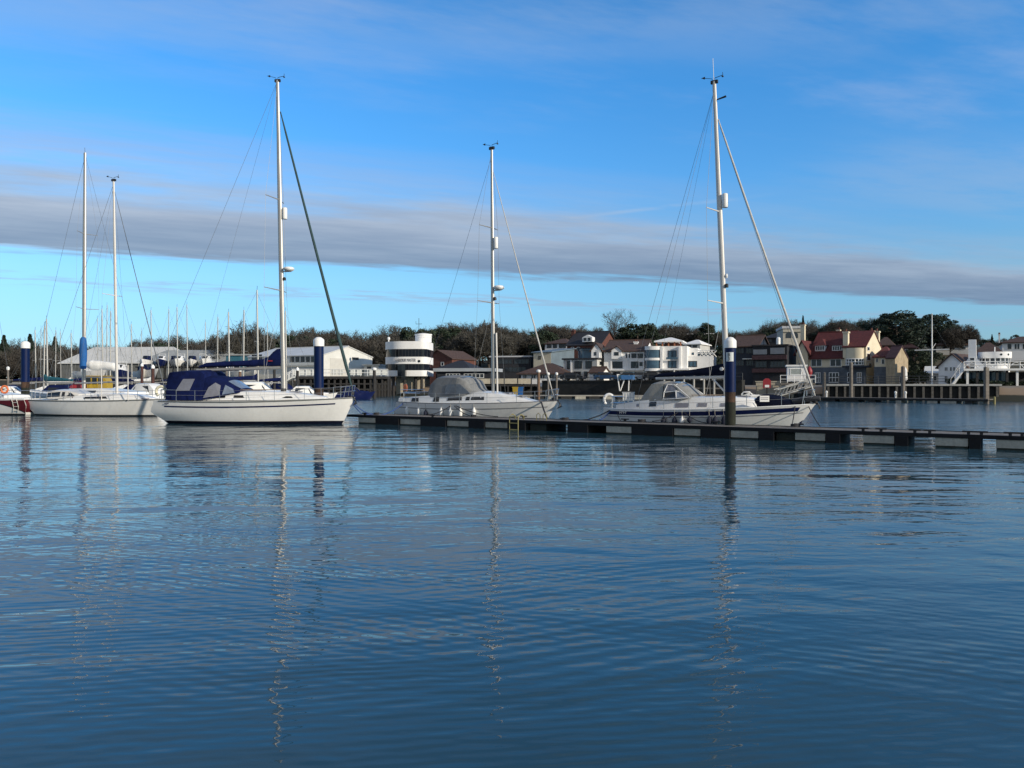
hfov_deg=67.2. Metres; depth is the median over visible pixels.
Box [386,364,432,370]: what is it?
lower window
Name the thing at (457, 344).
woodland tree
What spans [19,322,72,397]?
sailing yacht
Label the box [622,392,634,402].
locker box
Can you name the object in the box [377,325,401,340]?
bare tree
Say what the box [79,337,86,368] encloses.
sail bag
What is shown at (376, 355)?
woodland tree
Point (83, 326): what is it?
sailing yacht
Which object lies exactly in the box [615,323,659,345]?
evergreen tree
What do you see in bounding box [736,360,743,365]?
window
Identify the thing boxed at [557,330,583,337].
woodland tree
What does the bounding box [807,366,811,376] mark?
closed parasol
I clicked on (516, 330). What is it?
bare tree
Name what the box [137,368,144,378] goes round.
motor boat
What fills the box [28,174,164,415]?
sailing yacht
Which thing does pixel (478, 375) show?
window
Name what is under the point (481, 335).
woodland tree
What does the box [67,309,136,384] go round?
sailing yacht
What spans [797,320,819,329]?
bare tree
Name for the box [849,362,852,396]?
mooring post
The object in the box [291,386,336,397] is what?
motor boat
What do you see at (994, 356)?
rotunda
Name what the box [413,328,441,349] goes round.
evergreen tree
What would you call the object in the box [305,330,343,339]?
bare tree
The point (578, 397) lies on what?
floating pontoon
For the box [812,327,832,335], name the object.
woodland tree
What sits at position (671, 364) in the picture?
window
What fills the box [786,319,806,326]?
bare tree
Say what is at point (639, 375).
parked car
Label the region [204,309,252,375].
sailing yacht
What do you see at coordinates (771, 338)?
hill house
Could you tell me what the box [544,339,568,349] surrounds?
hill house
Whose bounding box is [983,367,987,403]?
guide pile
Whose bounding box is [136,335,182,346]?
bare tree
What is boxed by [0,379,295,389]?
quay wall
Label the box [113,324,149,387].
sailing yacht
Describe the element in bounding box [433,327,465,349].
woodland tree
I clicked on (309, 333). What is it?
bare tree
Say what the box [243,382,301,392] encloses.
motor boat
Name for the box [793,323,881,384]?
pub
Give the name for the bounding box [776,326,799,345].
arch house
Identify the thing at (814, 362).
window
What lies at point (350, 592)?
water
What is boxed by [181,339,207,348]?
bare tree
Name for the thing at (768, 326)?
bare tree
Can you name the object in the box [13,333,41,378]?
pine tree
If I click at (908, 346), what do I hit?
hill house
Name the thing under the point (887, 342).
hill house
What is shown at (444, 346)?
woodland tree
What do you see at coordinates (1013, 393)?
terrain
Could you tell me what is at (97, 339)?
sailing yacht
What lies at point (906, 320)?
pine tree
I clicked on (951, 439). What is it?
pontoon
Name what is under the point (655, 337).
evergreen tree
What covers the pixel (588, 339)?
brick villa
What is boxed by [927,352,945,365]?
evergreen tree
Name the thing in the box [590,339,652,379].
white villa
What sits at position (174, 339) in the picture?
bare tree
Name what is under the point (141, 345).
sailing yacht
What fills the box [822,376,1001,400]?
timber wharf
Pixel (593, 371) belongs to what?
gatehouse
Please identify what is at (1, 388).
lifebuoy
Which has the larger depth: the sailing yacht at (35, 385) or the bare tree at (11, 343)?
the bare tree at (11, 343)
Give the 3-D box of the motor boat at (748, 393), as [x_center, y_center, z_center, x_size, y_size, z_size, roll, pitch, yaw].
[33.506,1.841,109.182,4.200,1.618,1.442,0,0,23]
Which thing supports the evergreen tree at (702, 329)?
on the terrain
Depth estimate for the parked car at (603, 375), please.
130.48 m
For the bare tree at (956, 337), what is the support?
on the terrain
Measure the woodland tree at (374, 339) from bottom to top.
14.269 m
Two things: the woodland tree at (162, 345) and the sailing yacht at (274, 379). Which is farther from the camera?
the woodland tree at (162, 345)
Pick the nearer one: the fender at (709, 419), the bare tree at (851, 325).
the fender at (709, 419)
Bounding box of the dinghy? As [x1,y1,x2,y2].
[69,381,86,388]
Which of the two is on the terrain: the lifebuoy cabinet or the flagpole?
the flagpole
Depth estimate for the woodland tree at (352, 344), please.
209.44 m
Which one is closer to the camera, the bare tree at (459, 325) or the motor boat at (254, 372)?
the motor boat at (254, 372)
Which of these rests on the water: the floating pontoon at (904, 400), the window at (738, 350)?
the floating pontoon at (904, 400)
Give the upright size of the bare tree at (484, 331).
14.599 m
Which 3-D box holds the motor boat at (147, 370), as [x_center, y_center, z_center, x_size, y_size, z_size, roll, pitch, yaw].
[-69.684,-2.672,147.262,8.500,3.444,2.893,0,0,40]
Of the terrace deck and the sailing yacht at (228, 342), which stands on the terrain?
the terrace deck
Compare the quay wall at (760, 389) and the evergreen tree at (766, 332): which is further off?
the evergreen tree at (766, 332)
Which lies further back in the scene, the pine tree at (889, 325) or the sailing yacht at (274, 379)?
the pine tree at (889, 325)
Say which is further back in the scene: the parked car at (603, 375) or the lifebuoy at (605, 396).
the parked car at (603, 375)
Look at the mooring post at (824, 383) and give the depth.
105.78 m
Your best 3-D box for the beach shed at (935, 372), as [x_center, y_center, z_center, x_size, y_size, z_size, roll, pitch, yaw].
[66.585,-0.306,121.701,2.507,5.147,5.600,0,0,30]
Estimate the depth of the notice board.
34.71 m
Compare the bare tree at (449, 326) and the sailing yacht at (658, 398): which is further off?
the bare tree at (449, 326)
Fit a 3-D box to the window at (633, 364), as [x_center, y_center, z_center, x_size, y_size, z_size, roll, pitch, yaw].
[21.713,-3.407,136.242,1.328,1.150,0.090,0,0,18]
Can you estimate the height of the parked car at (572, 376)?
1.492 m
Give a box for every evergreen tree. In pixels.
[399,327,414,340]
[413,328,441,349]
[528,330,559,355]
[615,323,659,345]
[633,323,668,345]
[691,323,720,347]
[713,344,722,364]
[762,327,776,335]
[906,349,928,376]
[908,348,935,383]
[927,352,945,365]
[979,339,987,346]
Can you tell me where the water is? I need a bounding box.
[0,396,1023,767]
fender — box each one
[706,416,711,423]
[721,412,724,423]
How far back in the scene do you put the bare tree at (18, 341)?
296.69 m
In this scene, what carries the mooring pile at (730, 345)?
in the water
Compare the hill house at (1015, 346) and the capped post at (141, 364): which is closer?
the capped post at (141, 364)
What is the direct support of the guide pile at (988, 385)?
in the water
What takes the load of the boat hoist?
on the quay wall at (585, 387)
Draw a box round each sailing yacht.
[0,325,45,414]
[6,330,51,389]
[9,316,76,391]
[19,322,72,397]
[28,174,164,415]
[30,153,163,398]
[30,331,52,376]
[36,333,91,389]
[40,331,68,384]
[48,329,72,377]
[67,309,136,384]
[86,313,123,375]
[89,316,111,361]
[95,311,134,389]
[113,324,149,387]
[114,313,173,388]
[130,328,150,370]
[147,313,198,382]
[150,309,184,384]
[151,75,356,423]
[156,308,206,386]
[200,320,214,368]
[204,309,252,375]
[204,317,231,367]
[230,290,298,387]
[232,310,269,385]
[246,324,288,382]
[256,307,313,390]
[394,140,561,418]
[601,65,820,425]
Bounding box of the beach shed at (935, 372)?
[924,366,937,383]
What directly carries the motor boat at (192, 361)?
on the boat rack
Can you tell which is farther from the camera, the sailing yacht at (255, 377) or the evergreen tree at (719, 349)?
the evergreen tree at (719, 349)
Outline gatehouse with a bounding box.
[588,366,610,379]
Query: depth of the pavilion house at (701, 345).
171.87 m
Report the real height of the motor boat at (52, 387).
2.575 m
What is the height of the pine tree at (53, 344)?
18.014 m
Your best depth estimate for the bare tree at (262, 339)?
203.20 m
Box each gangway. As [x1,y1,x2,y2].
[268,370,295,384]
[774,379,811,396]
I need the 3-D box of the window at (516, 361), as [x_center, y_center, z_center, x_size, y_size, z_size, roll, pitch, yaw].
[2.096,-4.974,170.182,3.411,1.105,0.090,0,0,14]
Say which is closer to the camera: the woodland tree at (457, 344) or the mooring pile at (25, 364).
the mooring pile at (25, 364)
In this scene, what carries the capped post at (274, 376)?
in the water
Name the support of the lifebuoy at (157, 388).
attached to the sailing yacht at (209, 396)
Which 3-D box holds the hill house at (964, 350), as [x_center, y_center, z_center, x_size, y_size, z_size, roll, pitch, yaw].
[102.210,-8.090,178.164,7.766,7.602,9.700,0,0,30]
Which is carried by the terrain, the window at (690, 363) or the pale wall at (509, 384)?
the pale wall at (509, 384)
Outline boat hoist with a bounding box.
[617,374,634,390]
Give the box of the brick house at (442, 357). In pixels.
[430,350,477,384]
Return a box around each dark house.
[735,334,768,384]
[752,337,796,384]
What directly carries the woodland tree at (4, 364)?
on the terrain
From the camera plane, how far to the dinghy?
66.60 m
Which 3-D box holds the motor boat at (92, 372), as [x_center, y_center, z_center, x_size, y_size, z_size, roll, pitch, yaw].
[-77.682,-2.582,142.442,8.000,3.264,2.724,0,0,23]
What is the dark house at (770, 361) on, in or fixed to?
on the terrain
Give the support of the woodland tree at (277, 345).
on the terrain
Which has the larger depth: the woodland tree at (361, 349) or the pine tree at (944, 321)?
the woodland tree at (361, 349)
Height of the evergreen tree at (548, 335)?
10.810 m
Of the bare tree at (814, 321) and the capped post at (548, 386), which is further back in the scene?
the bare tree at (814, 321)
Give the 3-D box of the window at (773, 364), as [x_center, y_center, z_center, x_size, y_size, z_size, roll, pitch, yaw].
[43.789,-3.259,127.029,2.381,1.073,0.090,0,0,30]
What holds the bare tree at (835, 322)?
on the terrain
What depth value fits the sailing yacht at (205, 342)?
145.94 m
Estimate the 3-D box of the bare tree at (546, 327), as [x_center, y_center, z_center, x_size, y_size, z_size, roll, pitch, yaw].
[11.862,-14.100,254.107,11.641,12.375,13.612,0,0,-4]
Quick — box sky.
[0,0,1023,377]
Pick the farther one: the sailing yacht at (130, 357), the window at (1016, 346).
the window at (1016, 346)
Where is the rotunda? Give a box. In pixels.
[978,347,1011,371]
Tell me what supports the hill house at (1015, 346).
on the terrain
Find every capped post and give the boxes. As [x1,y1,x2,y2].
[6,366,9,385]
[140,363,143,382]
[151,365,154,382]
[273,369,275,388]
[296,367,298,385]
[372,367,376,398]
[536,369,540,398]
[547,372,549,398]
[555,372,557,398]
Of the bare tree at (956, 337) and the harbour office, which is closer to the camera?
the harbour office
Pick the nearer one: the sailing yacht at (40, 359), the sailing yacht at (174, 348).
the sailing yacht at (174, 348)
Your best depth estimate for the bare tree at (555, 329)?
248.25 m
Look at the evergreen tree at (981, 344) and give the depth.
184.95 m
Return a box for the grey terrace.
[562,348,607,379]
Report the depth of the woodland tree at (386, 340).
223.64 m
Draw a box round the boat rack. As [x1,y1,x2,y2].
[135,366,219,379]
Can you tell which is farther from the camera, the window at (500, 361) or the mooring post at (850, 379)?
the window at (500, 361)
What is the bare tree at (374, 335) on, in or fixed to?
on the terrain
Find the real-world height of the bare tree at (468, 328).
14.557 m
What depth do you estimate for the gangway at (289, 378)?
132.30 m
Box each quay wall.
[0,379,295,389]
[542,373,744,397]
[755,381,793,399]
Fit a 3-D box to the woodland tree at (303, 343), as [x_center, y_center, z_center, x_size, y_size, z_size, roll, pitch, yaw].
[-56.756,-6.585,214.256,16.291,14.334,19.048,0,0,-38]
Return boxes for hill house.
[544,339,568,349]
[766,333,776,343]
[880,337,894,348]
[900,342,918,361]
[934,340,967,354]
[977,342,1002,359]
[998,333,1023,360]
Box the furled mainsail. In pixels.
[86,360,119,370]
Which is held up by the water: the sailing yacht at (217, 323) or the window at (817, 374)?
the sailing yacht at (217, 323)
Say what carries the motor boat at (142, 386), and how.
on the water
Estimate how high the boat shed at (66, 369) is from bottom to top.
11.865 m
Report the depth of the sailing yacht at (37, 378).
95.91 m
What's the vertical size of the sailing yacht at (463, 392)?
16.810 m
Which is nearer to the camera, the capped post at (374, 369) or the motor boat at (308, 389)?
the motor boat at (308, 389)
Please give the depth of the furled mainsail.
64.24 m
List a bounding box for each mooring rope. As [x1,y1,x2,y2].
[366,403,402,414]
[455,405,497,416]
[560,410,609,419]
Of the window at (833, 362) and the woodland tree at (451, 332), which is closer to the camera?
the window at (833, 362)
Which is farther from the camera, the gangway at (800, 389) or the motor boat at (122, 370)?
the motor boat at (122, 370)
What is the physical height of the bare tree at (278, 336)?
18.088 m
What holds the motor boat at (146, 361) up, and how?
on the boat rack
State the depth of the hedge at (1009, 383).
105.63 m
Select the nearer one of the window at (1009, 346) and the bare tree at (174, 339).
the window at (1009, 346)
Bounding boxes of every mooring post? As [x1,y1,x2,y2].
[823,372,825,396]
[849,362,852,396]
[901,366,904,397]
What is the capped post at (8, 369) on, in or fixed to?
in the water
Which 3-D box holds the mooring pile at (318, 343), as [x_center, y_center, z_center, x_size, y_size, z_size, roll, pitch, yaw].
[-12.119,0.926,48.300,0.672,7.748,0.672,0,0,0]
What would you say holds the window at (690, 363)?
in the white annex at (697, 358)
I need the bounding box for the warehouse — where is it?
[247,346,372,379]
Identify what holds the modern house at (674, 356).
on the terrain
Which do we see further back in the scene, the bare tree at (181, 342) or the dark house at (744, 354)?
the bare tree at (181, 342)
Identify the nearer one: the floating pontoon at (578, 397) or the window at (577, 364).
the floating pontoon at (578, 397)
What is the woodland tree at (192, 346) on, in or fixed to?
on the terrain
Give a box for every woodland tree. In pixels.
[0,344,18,378]
[0,349,42,378]
[9,348,64,377]
[31,346,62,376]
[42,346,72,375]
[50,350,73,375]
[54,355,74,371]
[152,342,181,349]
[180,344,206,349]
[272,335,309,347]
[288,336,333,346]
[325,339,343,345]
[337,339,374,362]
[338,337,385,364]
[358,333,390,354]
[365,333,401,344]
[366,338,399,379]
[403,336,439,350]
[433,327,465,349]
[434,333,449,348]
[444,331,487,363]
[444,332,482,362]
[461,325,514,367]
[463,329,502,366]
[484,336,517,357]
[506,334,522,354]
[515,335,548,355]
[525,330,546,350]
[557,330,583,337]
[562,330,581,339]
[651,325,688,345]
[672,328,703,345]
[709,335,722,346]
[806,326,817,340]
[806,326,818,341]
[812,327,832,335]
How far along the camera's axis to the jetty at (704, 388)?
106.16 m
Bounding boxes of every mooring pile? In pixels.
[20,341,29,393]
[313,337,323,395]
[724,337,736,424]
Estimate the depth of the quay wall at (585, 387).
124.32 m
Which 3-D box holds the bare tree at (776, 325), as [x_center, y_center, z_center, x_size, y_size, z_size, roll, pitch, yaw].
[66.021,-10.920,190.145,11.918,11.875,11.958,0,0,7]
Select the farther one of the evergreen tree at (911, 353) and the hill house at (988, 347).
the hill house at (988, 347)
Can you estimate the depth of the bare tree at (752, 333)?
249.22 m
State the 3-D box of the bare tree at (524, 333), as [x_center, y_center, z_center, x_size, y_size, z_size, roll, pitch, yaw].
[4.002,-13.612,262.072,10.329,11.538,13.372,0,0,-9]
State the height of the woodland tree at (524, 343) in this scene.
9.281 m
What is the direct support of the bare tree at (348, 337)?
on the terrain
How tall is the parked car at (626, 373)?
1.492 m
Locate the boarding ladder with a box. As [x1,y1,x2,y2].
[509,414,523,429]
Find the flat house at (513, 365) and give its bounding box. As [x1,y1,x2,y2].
[489,356,532,383]
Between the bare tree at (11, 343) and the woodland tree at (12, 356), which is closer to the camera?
the woodland tree at (12, 356)
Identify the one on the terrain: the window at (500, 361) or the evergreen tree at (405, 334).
the evergreen tree at (405, 334)
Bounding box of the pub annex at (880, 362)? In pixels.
[872,346,889,383]
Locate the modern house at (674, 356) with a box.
[645,337,699,379]
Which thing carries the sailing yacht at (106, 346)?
on the water
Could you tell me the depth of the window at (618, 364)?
137.19 m
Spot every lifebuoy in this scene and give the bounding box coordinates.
[0,385,8,393]
[155,385,165,396]
[603,393,614,404]
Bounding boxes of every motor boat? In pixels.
[0,386,20,393]
[41,385,69,391]
[72,368,105,378]
[112,361,130,378]
[131,383,163,394]
[132,361,157,378]
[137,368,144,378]
[140,356,155,365]
[155,354,167,366]
[169,356,175,365]
[173,354,186,366]
[186,356,197,365]
[200,356,214,364]
[223,367,242,376]
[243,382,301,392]
[244,366,256,375]
[270,383,292,390]
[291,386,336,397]
[334,386,374,399]
[741,391,759,397]
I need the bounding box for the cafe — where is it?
[516,363,569,386]
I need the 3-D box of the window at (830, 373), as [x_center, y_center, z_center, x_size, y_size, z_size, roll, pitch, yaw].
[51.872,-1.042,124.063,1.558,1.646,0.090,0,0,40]
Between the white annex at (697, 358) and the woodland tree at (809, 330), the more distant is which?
the woodland tree at (809, 330)
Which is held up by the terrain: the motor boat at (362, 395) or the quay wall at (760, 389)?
the quay wall at (760, 389)
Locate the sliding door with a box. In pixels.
[330,358,346,375]
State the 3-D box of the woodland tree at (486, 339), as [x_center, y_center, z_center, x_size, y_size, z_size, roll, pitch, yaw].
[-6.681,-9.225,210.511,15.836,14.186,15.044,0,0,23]
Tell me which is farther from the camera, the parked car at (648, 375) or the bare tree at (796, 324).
the bare tree at (796, 324)
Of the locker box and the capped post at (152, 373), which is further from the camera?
the capped post at (152, 373)
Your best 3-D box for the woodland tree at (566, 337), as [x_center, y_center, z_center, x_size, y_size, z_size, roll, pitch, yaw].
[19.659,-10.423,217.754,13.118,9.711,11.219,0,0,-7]
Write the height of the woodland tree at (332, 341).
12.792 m
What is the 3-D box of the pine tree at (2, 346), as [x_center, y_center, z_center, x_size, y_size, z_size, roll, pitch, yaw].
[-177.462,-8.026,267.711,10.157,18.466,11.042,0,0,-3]
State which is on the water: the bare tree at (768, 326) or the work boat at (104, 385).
the work boat at (104, 385)
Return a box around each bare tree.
[7,340,17,352]
[10,338,40,372]
[58,344,78,354]
[126,339,144,346]
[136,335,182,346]
[165,334,191,349]
[167,333,200,347]
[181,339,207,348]
[206,319,270,358]
[224,321,278,353]
[273,329,309,339]
[292,327,322,342]
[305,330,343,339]
[321,329,347,339]
[337,332,361,344]
[353,327,387,341]
[370,324,400,342]
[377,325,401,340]
[433,321,465,341]
[437,320,475,331]
[456,323,470,332]
[471,320,512,362]
[472,322,502,363]
[498,326,518,336]
[510,328,524,339]
[519,328,529,338]
[536,324,561,332]
[546,326,569,336]
[566,324,586,333]
[601,307,637,335]
[657,323,678,334]
[673,322,691,333]
[719,328,736,338]
[730,330,749,336]
[741,329,757,334]
[756,315,795,334]
[758,321,782,332]
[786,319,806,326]
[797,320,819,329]
[806,319,820,329]
[820,320,850,328]
[821,317,855,331]
[842,319,858,330]
[854,318,871,330]
[937,327,965,353]
[953,324,980,342]
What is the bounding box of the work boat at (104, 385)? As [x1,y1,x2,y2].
[86,376,112,387]
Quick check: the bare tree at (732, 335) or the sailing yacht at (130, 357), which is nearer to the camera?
the sailing yacht at (130, 357)
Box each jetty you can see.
[291,369,390,396]
[663,370,724,395]
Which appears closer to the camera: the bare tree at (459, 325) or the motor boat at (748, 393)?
the motor boat at (748, 393)
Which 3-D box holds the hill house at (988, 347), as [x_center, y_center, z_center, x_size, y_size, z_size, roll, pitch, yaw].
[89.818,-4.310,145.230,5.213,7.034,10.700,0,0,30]
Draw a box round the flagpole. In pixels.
[915,324,949,383]
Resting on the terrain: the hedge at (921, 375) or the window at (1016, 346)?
the hedge at (921, 375)
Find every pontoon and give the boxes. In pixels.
[347,413,1023,450]
[520,395,642,398]
[820,397,992,403]
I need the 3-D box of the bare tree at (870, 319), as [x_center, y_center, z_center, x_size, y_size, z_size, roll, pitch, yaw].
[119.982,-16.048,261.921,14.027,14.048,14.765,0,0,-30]
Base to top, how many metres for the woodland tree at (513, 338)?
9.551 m
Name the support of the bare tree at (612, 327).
on the terrain
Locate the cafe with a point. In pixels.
(552, 368)
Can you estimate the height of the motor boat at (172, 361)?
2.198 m
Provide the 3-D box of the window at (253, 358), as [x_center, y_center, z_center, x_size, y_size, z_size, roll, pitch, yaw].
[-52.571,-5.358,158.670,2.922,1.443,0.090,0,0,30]
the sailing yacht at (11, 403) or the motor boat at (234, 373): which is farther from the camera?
the motor boat at (234, 373)
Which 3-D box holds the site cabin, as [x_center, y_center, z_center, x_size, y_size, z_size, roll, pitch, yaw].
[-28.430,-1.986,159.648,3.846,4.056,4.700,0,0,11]
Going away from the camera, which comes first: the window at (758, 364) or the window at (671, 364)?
the window at (758, 364)
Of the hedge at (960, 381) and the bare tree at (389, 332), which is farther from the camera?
the bare tree at (389, 332)
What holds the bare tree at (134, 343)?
on the terrain
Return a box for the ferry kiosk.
[780,365,815,399]
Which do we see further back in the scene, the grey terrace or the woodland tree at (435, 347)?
the woodland tree at (435, 347)
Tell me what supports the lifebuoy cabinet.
attached to the quay wall at (760, 389)
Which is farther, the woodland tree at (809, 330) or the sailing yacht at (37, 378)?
the woodland tree at (809, 330)
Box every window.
[252,354,261,359]
[386,349,432,357]
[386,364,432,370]
[464,373,483,377]
[498,359,511,363]
[500,367,525,371]
[514,359,528,363]
[574,361,581,368]
[585,361,591,368]
[612,361,621,367]
[631,361,637,367]
[668,350,675,356]
[668,361,675,367]
[688,361,696,366]
[736,348,743,353]
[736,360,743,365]
[746,348,752,353]
[746,360,752,365]
[755,361,766,367]
[770,361,784,367]
[790,368,801,374]
[811,359,821,366]
[815,372,819,382]
[829,372,838,382]
[830,359,840,366]
[1007,343,1011,349]
[1014,343,1019,349]
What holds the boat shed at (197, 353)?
on the terrain
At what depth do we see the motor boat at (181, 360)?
149.60 m
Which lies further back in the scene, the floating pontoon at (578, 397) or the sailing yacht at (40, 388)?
the floating pontoon at (578, 397)
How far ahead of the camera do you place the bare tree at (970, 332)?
173.36 m
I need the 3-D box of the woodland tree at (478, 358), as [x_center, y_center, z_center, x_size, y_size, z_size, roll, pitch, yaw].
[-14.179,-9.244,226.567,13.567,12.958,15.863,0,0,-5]
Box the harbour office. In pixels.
[385,333,432,395]
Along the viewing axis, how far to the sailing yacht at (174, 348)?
121.93 m
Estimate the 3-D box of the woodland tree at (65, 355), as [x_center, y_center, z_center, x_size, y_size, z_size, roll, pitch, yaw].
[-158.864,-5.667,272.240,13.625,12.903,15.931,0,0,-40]
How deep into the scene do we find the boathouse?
146.68 m
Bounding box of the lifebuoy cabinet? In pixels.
[763,378,770,393]
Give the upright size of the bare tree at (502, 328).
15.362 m
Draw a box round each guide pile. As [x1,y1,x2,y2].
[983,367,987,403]
[988,368,988,403]
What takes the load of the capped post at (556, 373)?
in the water
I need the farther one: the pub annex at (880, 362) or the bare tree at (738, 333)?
the bare tree at (738, 333)
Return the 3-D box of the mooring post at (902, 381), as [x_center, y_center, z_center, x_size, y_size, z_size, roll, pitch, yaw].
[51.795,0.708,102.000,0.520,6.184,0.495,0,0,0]
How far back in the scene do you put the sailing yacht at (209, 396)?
44.37 m
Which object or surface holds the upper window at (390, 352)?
in the harbour office
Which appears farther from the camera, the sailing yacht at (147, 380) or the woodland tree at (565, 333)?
the woodland tree at (565, 333)
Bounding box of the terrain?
[391,346,1023,401]
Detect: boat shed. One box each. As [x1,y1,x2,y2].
[57,347,178,378]
[137,350,234,379]
[224,354,253,375]
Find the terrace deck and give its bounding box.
[948,361,1023,385]
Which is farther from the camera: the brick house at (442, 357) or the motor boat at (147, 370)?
the brick house at (442, 357)
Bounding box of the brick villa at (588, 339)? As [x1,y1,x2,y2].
[565,329,614,357]
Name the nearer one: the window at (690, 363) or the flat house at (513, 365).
the window at (690, 363)
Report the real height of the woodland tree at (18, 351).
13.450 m
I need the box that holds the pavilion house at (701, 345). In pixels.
[682,340,711,351]
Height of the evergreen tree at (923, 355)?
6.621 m
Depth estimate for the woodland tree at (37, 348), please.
256.62 m
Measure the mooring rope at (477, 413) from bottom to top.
0.655 m
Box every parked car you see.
[560,372,585,379]
[594,372,616,379]
[618,372,642,379]
[634,372,655,379]
[642,372,658,379]
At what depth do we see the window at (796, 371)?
111.61 m
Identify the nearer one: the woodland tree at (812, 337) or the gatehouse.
the gatehouse
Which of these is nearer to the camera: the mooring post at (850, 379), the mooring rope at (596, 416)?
the mooring rope at (596, 416)
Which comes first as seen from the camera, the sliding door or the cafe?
the cafe
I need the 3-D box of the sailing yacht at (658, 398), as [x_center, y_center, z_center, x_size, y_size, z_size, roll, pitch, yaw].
[9.387,-6.475,37.279,10.574,18.450,3.526,0,0,35]
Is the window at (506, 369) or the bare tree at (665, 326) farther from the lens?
the bare tree at (665, 326)
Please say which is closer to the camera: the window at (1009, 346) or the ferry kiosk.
the ferry kiosk
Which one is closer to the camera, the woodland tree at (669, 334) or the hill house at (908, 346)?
the hill house at (908, 346)
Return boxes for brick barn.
[885,345,908,383]
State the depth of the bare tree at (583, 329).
250.95 m
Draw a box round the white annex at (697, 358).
[688,348,716,379]
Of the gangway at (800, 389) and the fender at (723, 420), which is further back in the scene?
the gangway at (800, 389)
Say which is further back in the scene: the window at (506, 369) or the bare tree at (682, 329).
the bare tree at (682, 329)
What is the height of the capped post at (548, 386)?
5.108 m
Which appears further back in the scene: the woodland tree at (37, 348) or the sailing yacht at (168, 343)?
the woodland tree at (37, 348)
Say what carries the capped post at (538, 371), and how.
in the water
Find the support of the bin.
on the floating pontoon at (578, 397)
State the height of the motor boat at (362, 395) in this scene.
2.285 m
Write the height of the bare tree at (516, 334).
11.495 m
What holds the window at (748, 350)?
in the dark house at (744, 354)
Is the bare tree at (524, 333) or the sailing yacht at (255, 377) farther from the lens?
the bare tree at (524, 333)
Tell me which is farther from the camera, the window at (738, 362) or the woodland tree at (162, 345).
the woodland tree at (162, 345)
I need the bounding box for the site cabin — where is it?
[362,364,385,375]
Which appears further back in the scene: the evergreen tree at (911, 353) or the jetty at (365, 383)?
the jetty at (365, 383)
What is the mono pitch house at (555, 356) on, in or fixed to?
on the terrain
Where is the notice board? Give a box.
[760,396,768,401]
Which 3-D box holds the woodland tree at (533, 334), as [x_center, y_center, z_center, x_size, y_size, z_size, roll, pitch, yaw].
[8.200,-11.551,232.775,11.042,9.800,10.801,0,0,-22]
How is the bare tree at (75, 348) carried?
on the terrain
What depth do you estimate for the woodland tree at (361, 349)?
210.81 m
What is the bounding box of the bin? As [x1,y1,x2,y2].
[518,387,523,394]
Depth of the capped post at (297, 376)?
89.86 m
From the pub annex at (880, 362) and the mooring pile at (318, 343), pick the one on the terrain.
the pub annex at (880, 362)
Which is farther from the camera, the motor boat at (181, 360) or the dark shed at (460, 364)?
the dark shed at (460, 364)
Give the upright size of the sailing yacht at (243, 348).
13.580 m
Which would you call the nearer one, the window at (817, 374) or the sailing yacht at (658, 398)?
the sailing yacht at (658, 398)
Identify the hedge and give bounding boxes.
[906,370,929,383]
[945,378,982,383]
[974,380,1023,385]
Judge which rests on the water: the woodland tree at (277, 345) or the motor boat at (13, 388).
the motor boat at (13, 388)
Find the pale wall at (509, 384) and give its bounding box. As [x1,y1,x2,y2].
[477,378,536,397]
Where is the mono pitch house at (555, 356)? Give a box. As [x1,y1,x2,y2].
[531,348,576,367]
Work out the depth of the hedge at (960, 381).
108.43 m
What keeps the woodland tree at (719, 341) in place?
on the terrain
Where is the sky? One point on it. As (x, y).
(876, 147)
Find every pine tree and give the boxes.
[0,335,14,378]
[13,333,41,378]
[49,337,59,377]
[856,310,936,348]
[865,321,900,343]
[913,313,960,351]
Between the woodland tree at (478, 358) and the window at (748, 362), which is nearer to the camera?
the window at (748, 362)
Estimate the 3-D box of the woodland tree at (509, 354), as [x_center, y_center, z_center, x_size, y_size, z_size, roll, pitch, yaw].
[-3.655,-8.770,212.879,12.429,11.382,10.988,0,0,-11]
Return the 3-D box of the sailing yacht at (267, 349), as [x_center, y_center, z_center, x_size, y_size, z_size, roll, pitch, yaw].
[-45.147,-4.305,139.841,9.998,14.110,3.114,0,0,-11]
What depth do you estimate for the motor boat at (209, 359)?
149.60 m
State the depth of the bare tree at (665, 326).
253.03 m
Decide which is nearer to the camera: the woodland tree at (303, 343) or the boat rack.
the boat rack
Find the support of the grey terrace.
on the terrain
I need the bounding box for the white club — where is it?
[935,339,984,383]
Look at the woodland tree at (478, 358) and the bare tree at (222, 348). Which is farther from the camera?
the woodland tree at (478, 358)
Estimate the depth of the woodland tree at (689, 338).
214.84 m
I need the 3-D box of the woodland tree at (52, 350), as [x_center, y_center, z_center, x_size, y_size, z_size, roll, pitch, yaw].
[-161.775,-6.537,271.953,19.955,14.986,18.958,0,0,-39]
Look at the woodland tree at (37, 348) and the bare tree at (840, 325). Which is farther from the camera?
the woodland tree at (37, 348)
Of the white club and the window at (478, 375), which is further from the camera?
the window at (478, 375)
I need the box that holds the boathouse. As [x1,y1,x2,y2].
[433,368,502,383]
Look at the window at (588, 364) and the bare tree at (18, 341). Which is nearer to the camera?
the window at (588, 364)
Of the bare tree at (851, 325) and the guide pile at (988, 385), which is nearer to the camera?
the guide pile at (988, 385)
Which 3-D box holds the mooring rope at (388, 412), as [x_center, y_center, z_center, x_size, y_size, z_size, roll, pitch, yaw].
[-7.543,1.493,45.889,2.641,0.804,0.063,0,0,-40]
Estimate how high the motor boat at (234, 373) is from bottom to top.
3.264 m
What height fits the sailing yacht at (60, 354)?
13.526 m
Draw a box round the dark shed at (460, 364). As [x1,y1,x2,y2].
[436,360,480,377]
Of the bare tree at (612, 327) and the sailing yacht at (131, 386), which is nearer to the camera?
the sailing yacht at (131, 386)

